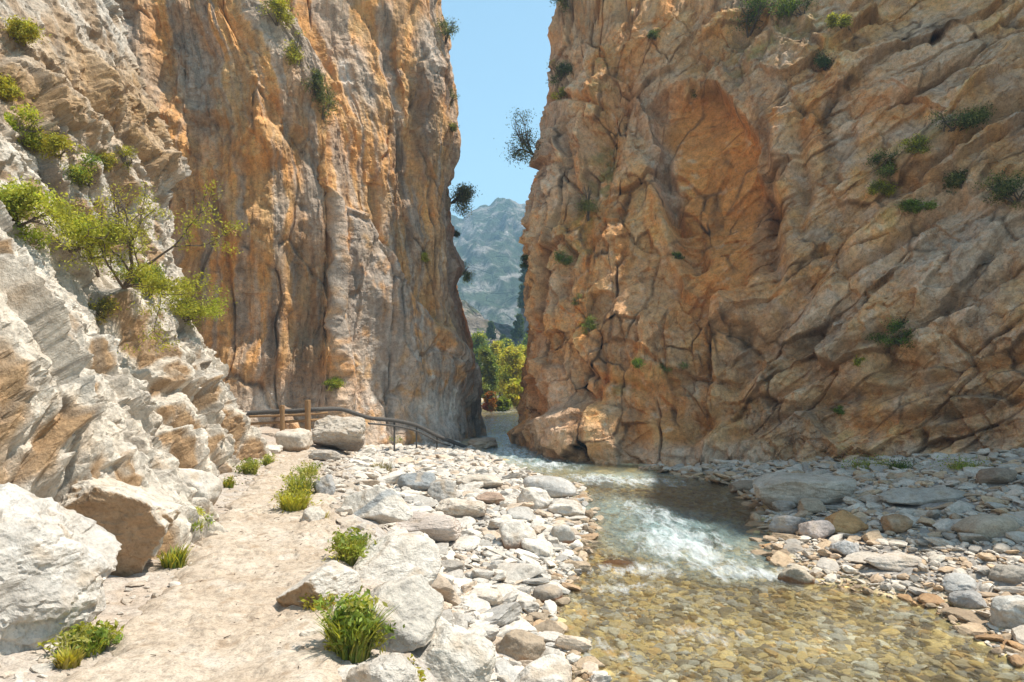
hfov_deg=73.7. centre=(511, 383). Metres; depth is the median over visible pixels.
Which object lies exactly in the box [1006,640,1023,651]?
stone
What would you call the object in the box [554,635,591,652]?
stone
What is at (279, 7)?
shrub
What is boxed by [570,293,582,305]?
shrub
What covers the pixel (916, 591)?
stone
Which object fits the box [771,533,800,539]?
stone
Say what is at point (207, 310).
shrub
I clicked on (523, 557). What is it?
stone
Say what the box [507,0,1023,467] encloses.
cliff
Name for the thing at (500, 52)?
sky
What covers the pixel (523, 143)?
cliff tree
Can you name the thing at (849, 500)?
stone
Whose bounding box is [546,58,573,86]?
shrub
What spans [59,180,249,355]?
leaning tree
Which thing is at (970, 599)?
boulder
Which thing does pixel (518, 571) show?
stone
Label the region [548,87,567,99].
shrub
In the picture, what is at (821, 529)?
boulder
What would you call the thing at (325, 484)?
boulder
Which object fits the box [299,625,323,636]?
boulder
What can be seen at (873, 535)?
stone
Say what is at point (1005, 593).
stone
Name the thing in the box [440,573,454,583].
stone
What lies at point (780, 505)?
boulder
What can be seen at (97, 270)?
shrub
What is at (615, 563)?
boulder
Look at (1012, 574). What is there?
boulder
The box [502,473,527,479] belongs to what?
stone
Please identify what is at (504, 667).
stone
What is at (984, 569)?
stone
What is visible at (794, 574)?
boulder
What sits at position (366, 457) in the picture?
stone
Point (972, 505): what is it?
stone
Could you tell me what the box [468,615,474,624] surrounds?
stone
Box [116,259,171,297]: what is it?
shrub
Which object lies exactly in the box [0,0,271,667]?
rock slope
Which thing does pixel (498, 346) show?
tree
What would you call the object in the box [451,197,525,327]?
mountain
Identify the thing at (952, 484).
stone
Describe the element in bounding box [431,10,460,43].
cliff tree
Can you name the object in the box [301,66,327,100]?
shrub
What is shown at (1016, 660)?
stone
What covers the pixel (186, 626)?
path
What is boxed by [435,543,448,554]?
stone
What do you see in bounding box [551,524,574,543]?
boulder
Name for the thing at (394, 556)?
boulder
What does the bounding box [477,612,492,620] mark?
stone
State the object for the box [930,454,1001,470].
grass tuft
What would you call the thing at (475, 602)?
stone
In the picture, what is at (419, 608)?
boulder
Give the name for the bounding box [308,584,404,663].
grass tuft
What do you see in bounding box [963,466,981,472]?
stone
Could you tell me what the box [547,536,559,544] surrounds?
stone
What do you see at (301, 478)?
grass tuft
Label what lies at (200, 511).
grass tuft
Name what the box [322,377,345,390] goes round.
shrub
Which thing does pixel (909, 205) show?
shrub
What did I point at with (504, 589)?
stone
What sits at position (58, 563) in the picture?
boulder
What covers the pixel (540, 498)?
boulder
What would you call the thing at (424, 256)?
shrub
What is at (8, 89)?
shrub
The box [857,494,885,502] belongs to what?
stone
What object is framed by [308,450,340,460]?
boulder
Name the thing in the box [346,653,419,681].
boulder
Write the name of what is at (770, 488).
boulder
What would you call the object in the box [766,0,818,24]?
shrub
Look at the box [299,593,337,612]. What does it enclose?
grass tuft
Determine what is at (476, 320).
hillside
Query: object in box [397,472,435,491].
boulder
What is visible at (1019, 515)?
stone
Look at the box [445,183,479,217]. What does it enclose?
cliff tree
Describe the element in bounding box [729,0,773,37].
shrub
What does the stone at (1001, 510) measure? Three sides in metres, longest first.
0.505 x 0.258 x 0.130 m
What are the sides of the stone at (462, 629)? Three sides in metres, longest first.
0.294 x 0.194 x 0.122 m
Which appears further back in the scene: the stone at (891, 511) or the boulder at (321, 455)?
the boulder at (321, 455)
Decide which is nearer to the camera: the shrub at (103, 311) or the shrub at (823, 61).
the shrub at (103, 311)
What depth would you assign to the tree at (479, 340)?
71.57 m
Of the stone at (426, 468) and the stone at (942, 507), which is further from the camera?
the stone at (426, 468)
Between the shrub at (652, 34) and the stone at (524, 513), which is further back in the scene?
the shrub at (652, 34)
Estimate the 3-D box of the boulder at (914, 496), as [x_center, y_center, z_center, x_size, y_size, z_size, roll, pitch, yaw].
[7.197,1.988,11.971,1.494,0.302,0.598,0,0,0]
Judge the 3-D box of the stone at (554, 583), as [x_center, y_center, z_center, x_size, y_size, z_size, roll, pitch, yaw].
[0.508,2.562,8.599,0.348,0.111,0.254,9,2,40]
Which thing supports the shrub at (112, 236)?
on the rock slope
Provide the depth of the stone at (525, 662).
6.09 m
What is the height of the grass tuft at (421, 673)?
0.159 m
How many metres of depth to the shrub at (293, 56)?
21.05 m
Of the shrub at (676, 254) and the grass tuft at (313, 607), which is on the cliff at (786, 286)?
the shrub at (676, 254)
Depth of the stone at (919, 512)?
11.18 m
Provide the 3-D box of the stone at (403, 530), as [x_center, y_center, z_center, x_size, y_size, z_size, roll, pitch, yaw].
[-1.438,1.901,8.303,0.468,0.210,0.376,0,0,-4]
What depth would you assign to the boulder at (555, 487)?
14.33 m
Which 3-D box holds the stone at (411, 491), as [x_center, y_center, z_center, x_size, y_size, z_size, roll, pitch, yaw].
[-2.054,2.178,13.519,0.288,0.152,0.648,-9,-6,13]
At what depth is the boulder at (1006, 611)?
7.13 m
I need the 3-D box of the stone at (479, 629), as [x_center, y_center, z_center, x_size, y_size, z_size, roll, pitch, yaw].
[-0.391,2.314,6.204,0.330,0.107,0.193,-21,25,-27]
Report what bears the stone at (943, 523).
on the ground
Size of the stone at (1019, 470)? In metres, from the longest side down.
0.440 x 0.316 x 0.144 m
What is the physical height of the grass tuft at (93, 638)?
0.213 m
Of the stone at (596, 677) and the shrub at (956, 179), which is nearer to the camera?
the stone at (596, 677)
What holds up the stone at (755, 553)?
on the ground
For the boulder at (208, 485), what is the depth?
8.55 m
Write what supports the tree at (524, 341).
on the ground
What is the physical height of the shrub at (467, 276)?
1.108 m
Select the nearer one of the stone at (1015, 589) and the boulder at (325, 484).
the stone at (1015, 589)
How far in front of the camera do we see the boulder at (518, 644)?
6.23 m
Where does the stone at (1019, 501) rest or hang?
on the ground
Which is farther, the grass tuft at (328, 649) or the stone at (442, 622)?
the stone at (442, 622)
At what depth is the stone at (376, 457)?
19.13 m
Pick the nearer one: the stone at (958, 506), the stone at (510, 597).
the stone at (510, 597)
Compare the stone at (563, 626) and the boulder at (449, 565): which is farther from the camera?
the boulder at (449, 565)
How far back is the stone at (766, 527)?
11.77 m
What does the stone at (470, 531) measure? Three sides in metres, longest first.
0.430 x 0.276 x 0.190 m
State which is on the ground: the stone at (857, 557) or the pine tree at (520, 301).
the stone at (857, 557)
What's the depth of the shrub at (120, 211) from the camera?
12.67 m
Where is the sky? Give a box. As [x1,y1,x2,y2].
[441,0,557,218]
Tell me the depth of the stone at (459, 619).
6.36 m
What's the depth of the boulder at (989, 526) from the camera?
9.58 m
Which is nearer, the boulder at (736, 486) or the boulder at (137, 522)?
the boulder at (137, 522)
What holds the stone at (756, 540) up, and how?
on the ground
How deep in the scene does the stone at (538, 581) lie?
8.59 m
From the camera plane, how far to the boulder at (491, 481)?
14.91 m
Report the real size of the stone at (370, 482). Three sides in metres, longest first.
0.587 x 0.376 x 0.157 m
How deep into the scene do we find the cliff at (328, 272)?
22.35 m
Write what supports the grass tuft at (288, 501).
on the ground
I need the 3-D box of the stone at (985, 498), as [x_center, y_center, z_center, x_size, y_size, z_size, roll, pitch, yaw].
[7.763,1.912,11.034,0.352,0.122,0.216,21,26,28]
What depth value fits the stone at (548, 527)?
11.16 m
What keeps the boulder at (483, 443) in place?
in the river
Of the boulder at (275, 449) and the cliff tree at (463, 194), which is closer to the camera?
the boulder at (275, 449)
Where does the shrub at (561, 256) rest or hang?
on the cliff at (786, 286)
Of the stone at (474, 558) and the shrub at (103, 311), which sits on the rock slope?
the shrub at (103, 311)
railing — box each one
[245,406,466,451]
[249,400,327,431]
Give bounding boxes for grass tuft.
[37,616,124,658]
[46,644,86,669]
[156,543,195,568]
[189,506,215,531]
[223,475,242,487]
[233,456,262,474]
[257,453,277,465]
[268,481,323,512]
[274,468,319,494]
[290,460,322,476]
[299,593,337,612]
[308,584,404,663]
[322,527,377,566]
[324,644,339,656]
[368,461,392,472]
[407,654,429,681]
[838,452,891,469]
[876,456,923,469]
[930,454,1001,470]
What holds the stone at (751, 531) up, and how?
on the ground
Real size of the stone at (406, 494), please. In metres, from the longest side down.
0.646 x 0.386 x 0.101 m
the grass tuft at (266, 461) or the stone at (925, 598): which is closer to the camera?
the stone at (925, 598)
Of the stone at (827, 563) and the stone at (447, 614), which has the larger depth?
the stone at (827, 563)
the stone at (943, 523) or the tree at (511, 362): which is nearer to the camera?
the stone at (943, 523)
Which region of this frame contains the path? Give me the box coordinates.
[58,432,352,681]
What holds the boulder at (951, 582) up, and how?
in the river
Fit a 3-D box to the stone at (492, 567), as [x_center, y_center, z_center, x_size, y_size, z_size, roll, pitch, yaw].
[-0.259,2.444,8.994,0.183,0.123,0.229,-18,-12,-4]
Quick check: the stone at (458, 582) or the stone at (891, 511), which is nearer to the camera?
the stone at (458, 582)
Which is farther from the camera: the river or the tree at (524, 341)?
the tree at (524, 341)
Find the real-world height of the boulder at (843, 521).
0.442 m
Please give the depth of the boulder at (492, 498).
13.08 m
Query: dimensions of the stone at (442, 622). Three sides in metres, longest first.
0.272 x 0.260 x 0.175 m
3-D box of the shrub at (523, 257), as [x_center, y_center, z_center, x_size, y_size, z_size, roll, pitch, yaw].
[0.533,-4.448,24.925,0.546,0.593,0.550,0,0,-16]
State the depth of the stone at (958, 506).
10.86 m
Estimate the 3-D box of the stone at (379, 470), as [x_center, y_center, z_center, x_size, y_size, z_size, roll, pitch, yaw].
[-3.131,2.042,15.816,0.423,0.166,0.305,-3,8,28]
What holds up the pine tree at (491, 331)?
on the hillside
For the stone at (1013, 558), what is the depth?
8.72 m
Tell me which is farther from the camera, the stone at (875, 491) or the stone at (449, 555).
the stone at (875, 491)
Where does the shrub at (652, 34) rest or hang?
on the cliff at (786, 286)
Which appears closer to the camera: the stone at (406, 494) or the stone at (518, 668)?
the stone at (518, 668)
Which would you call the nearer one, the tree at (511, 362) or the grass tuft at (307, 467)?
the grass tuft at (307, 467)
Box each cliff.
[114,0,486,445]
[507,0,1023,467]
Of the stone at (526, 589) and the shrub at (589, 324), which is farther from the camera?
the shrub at (589, 324)
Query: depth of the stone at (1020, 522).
9.83 m
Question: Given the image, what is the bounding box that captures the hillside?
[461,300,528,397]
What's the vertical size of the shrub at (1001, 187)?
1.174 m
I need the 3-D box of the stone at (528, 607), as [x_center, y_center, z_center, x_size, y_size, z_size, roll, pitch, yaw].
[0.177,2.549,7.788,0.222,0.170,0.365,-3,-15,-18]
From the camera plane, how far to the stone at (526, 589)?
8.18 m
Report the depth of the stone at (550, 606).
7.75 m
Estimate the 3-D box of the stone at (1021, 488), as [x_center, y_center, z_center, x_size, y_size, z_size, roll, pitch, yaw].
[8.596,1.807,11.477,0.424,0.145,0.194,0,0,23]
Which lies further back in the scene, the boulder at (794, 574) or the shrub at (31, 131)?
the shrub at (31, 131)
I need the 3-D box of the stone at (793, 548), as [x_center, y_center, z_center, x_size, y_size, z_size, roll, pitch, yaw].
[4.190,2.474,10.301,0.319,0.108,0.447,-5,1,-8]
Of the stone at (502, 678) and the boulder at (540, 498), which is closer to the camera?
the stone at (502, 678)
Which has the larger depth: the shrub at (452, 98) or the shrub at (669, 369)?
the shrub at (452, 98)
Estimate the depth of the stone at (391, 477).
14.34 m
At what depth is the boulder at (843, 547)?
9.72 m
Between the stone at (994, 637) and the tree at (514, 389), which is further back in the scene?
the tree at (514, 389)
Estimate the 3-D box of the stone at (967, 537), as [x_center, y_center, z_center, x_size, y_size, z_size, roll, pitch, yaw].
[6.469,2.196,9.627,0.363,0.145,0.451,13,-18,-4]
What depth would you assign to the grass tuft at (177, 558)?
6.03 m
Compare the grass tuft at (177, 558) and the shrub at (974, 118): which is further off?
the shrub at (974, 118)
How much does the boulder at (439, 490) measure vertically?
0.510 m
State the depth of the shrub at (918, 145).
18.05 m
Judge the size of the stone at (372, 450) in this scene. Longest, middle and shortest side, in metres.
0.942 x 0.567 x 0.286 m
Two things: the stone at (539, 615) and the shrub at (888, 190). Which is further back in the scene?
the shrub at (888, 190)
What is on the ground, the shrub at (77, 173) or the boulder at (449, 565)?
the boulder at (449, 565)
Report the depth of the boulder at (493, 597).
7.72 m
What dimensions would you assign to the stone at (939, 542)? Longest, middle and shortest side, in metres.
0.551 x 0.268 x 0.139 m
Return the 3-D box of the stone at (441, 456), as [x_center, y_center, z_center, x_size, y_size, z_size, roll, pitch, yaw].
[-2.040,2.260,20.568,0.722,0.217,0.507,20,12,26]
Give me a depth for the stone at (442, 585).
6.51 m
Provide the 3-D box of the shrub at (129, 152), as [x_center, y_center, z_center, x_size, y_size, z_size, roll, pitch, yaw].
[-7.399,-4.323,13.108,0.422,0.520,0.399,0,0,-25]
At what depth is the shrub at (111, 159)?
12.75 m
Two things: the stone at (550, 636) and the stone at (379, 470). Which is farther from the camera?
the stone at (379, 470)
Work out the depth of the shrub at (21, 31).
12.21 m
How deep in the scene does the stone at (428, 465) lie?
18.05 m
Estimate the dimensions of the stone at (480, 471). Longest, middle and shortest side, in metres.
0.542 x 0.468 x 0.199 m
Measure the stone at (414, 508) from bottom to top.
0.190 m
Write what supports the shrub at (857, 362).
on the cliff at (786, 286)
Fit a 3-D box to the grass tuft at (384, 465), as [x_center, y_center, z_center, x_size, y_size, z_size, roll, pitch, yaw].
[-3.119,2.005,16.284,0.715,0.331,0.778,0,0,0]
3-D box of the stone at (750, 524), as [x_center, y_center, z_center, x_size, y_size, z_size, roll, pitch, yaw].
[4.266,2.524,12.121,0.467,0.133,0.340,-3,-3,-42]
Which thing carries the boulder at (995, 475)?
on the ground
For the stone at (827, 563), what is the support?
in the river
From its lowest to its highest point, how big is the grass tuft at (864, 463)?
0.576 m
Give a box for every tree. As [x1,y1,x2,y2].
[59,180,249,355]
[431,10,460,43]
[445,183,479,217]
[471,329,490,383]
[478,346,500,397]
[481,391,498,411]
[482,340,505,395]
[485,321,497,341]
[495,344,524,395]
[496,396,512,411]
[498,338,515,375]
[499,108,542,166]
[503,379,522,407]
[510,313,524,340]
[513,344,526,380]
[517,283,524,312]
[517,333,527,346]
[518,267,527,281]
[550,0,569,15]
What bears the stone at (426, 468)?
on the ground
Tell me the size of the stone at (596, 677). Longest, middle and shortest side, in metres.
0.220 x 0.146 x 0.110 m
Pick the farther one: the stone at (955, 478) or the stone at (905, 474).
the stone at (905, 474)
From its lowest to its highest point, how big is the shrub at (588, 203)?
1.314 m
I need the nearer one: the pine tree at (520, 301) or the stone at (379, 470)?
the stone at (379, 470)
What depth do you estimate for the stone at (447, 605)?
6.36 m
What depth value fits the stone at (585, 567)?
9.42 m
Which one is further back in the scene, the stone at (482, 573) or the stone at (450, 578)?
the stone at (482, 573)
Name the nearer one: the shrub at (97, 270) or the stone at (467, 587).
the stone at (467, 587)
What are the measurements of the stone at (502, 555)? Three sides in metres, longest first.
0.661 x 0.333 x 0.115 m
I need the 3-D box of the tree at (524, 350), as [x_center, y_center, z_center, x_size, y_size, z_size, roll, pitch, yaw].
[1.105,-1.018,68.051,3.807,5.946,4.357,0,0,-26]
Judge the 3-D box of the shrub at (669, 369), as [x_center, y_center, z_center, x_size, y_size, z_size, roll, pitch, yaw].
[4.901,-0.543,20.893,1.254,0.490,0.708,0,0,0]
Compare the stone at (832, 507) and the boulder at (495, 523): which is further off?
the stone at (832, 507)
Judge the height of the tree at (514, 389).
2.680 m
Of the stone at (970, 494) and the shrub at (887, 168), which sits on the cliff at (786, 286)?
the shrub at (887, 168)
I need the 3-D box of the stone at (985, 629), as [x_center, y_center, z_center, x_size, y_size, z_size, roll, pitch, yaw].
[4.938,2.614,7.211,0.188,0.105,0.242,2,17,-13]
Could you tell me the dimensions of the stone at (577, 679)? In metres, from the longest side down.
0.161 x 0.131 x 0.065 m
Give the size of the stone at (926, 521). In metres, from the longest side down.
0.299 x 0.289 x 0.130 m
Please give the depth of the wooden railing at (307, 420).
19.63 m
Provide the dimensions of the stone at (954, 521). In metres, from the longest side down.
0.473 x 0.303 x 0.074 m
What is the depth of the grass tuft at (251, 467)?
12.13 m
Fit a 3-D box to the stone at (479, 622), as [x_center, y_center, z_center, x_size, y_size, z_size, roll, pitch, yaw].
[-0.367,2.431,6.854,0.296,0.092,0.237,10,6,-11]
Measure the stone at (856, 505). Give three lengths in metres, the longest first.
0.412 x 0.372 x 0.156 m
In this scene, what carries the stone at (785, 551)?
on the ground
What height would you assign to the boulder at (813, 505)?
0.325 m
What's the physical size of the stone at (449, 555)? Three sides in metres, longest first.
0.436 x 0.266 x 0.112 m
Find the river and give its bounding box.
[462,401,1023,681]
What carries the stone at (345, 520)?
on the ground
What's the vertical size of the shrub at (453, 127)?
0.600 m
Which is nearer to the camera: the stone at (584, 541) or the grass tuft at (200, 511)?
the grass tuft at (200, 511)
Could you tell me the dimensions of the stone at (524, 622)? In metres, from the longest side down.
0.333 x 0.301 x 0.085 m
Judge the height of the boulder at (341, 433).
0.943 m
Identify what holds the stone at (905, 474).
on the ground
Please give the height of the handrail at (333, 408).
1.773 m
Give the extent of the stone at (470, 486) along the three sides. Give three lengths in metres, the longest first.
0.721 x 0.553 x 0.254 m
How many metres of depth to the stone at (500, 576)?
8.57 m
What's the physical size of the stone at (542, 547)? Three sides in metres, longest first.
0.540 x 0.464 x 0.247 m
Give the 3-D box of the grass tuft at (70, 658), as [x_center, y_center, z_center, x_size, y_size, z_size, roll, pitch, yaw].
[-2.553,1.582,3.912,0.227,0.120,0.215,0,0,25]
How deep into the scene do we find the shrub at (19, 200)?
9.18 m
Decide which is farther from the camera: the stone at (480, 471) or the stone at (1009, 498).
the stone at (480, 471)
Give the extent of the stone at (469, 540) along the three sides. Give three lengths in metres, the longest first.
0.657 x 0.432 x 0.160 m
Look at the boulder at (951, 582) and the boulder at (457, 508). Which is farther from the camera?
the boulder at (457, 508)
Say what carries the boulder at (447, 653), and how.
on the ground
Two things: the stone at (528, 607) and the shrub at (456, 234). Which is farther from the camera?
the shrub at (456, 234)
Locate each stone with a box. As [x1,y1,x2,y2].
[336,517,357,524]
[358,447,375,454]
[361,456,375,461]
[361,480,379,485]
[364,472,378,478]
[370,455,382,460]
[374,468,386,472]
[380,469,402,483]
[389,529,408,533]
[393,457,413,462]
[398,493,415,497]
[401,489,416,493]
[409,505,435,512]
[409,531,423,535]
[413,494,438,504]
[419,467,435,470]
[421,464,436,467]
[431,573,460,606]
[435,454,449,459]
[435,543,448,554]
[436,617,451,626]
[440,551,455,559]
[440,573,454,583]
[441,609,453,626]
[443,602,452,609]
[445,535,479,550]
[452,578,472,594]
[453,612,467,629]
[454,625,470,632]
[457,481,483,490]
[459,516,475,526]
[460,528,482,535]
[461,581,476,592]
[462,614,472,622]
[465,594,490,610]
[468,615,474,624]
[468,619,489,626]
[468,625,486,636]
[469,554,479,561]
[470,581,493,588]
[472,568,493,579]
[472,578,488,582]
[475,601,521,626]
[476,469,488,473]
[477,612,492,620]
[482,549,504,559]
[482,624,499,640]
[485,547,509,558]
[487,564,497,570]
[490,571,505,581]
[495,659,517,681]
[496,583,535,601]
[497,563,545,581]
[497,625,518,636]
[497,675,510,681]
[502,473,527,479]
[502,558,516,562]
[502,590,519,602]
[504,553,519,562]
[505,501,533,508]
[506,506,535,522]
[513,618,536,631]
[514,666,522,672]
[515,548,539,559]
[517,552,539,564]
[518,586,531,594]
[518,600,539,613]
[519,660,532,666]
[521,538,554,558]
[522,577,549,584]
[523,615,533,625]
[526,612,548,621]
[534,620,563,634]
[536,524,552,533]
[537,631,562,643]
[540,648,560,656]
[542,600,556,613]
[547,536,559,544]
[547,581,562,586]
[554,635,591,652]
[555,621,568,633]
[561,582,580,591]
[568,561,591,574]
[572,677,584,681]
[575,656,605,669]
[579,533,598,539]
[581,539,602,545]
[590,673,611,681]
[742,520,763,529]
[746,528,765,534]
[749,537,767,544]
[750,549,767,560]
[757,525,768,529]
[760,548,790,556]
[770,551,793,568]
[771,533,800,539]
[783,543,804,553]
[816,557,839,570]
[825,505,848,509]
[837,533,861,536]
[843,496,864,504]
[843,551,879,562]
[847,503,866,508]
[853,511,867,518]
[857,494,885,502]
[861,530,882,542]
[866,501,882,509]
[867,489,881,494]
[881,509,896,512]
[888,539,907,546]
[894,472,914,477]
[903,513,917,524]
[907,586,930,595]
[908,477,926,480]
[911,510,926,516]
[917,593,944,605]
[918,516,934,526]
[924,537,955,546]
[929,504,949,509]
[932,519,953,528]
[941,607,987,626]
[942,481,958,486]
[942,500,971,512]
[944,474,968,480]
[950,519,961,523]
[954,500,975,508]
[956,624,984,636]
[957,533,990,542]
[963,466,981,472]
[963,493,981,496]
[966,622,989,632]
[974,634,1003,642]
[976,565,989,575]
[981,495,1004,504]
[991,508,1008,513]
[993,586,1023,593]
[998,496,1020,501]
[999,592,1011,595]
[1002,514,1023,526]
[1002,645,1021,653]
[1005,556,1021,561]
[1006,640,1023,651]
[1007,654,1023,666]
[1009,487,1023,490]
[1011,625,1023,644]
[1012,499,1023,503]
[1014,468,1023,474]
[1014,511,1023,520]
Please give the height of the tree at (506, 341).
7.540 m
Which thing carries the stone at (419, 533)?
on the ground
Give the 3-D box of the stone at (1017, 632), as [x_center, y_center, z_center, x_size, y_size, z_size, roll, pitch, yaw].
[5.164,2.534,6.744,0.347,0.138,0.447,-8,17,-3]
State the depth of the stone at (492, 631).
6.50 m
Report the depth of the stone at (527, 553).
9.80 m
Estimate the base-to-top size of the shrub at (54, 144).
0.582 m
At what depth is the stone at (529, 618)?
7.34 m
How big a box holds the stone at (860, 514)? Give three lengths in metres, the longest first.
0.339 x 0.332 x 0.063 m
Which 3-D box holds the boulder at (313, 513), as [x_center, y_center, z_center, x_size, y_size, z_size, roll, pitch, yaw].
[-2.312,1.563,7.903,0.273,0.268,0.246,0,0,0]
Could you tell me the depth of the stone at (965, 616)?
7.46 m
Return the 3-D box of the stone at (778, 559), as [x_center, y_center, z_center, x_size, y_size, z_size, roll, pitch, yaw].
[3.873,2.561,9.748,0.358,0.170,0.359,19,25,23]
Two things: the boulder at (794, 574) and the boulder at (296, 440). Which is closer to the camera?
the boulder at (794, 574)
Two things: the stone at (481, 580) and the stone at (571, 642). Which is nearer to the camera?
the stone at (571, 642)
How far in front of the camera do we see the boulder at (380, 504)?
8.70 m
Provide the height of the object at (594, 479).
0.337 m
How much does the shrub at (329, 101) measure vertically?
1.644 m
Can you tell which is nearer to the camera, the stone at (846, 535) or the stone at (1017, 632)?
the stone at (1017, 632)
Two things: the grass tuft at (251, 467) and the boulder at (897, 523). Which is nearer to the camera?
the boulder at (897, 523)
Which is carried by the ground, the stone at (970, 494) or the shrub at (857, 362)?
the stone at (970, 494)
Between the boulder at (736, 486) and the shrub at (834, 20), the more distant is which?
the shrub at (834, 20)
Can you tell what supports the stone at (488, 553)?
on the ground
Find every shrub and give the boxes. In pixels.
[0,14,51,46]
[0,72,24,100]
[0,175,93,245]
[4,98,59,150]
[9,209,137,254]
[27,130,89,159]
[60,145,107,187]
[68,212,122,276]
[88,295,121,325]
[96,150,119,171]
[103,180,152,246]
[116,144,137,171]
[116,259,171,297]
[164,286,237,331]
[256,0,298,29]
[279,29,305,65]
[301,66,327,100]
[307,75,343,128]
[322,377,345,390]
[421,251,429,262]
[449,89,458,104]
[449,121,459,132]
[454,229,459,237]
[461,261,473,283]
[519,254,528,269]
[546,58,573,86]
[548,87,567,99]
[551,249,574,265]
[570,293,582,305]
[573,186,599,220]
[579,314,599,334]
[631,357,645,368]
[642,27,660,40]
[655,359,689,373]
[672,251,684,259]
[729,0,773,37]
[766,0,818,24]
[813,49,833,71]
[825,11,852,30]
[832,404,844,415]
[852,355,866,366]
[861,145,902,178]
[865,316,918,349]
[866,178,901,196]
[893,197,938,214]
[896,130,932,156]
[924,100,996,132]
[940,168,969,194]
[972,166,1023,210]
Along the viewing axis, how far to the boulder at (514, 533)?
10.20 m
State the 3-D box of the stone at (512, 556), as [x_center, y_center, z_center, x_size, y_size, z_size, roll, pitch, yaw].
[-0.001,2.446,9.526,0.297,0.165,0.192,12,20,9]
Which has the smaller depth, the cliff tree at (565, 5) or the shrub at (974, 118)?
the shrub at (974, 118)
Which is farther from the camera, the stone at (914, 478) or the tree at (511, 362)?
the tree at (511, 362)
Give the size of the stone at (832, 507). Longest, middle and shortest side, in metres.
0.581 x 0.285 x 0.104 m
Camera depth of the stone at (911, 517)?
10.70 m
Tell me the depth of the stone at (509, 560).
9.30 m
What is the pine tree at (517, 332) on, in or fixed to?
on the hillside
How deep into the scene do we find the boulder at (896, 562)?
8.98 m
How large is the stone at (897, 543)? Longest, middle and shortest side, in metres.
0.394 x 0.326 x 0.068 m
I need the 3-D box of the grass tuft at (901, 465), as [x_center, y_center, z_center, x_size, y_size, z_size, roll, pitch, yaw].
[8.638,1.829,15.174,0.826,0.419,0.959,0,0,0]
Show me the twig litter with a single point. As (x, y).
(236, 604)
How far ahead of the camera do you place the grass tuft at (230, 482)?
10.46 m
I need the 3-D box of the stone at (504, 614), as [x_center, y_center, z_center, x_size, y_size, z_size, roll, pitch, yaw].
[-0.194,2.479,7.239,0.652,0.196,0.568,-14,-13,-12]
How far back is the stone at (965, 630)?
7.10 m
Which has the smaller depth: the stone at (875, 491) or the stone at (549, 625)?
the stone at (549, 625)
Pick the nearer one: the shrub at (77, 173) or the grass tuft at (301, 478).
the grass tuft at (301, 478)
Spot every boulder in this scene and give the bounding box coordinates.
[0,482,121,654]
[58,477,180,576]
[179,468,222,504]
[266,445,282,454]
[275,428,312,451]
[276,560,361,611]
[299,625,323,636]
[301,506,324,521]
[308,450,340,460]
[312,415,366,451]
[313,474,335,494]
[341,485,412,523]
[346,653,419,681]
[352,532,440,585]
[367,574,443,652]
[396,512,460,541]
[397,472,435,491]
[415,625,496,681]
[427,479,456,501]
[435,498,487,517]
[441,559,464,572]
[456,474,502,488]
[468,437,497,449]
[469,588,502,605]
[476,492,504,504]
[488,518,507,528]
[496,629,545,660]
[499,520,536,549]
[515,654,571,681]
[517,487,552,509]
[523,475,576,497]
[533,584,562,602]
[548,499,585,516]
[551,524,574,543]
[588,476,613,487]
[599,560,633,570]
[729,480,752,493]
[752,472,856,509]
[769,515,805,532]
[772,500,795,510]
[778,564,814,586]
[797,498,827,513]
[798,520,834,539]
[824,510,868,533]
[829,540,858,555]
[863,552,921,571]
[877,488,965,505]
[880,514,913,533]
[941,572,976,592]
[947,590,987,608]
[951,514,1019,538]
[975,467,1017,484]
[988,564,1023,583]
[990,595,1023,628]
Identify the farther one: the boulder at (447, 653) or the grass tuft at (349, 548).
the grass tuft at (349, 548)
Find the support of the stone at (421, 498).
on the ground
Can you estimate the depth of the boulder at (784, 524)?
11.05 m
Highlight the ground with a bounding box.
[0,398,1023,681]
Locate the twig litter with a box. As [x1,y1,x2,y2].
[150,496,335,667]
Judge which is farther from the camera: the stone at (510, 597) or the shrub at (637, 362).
the shrub at (637, 362)

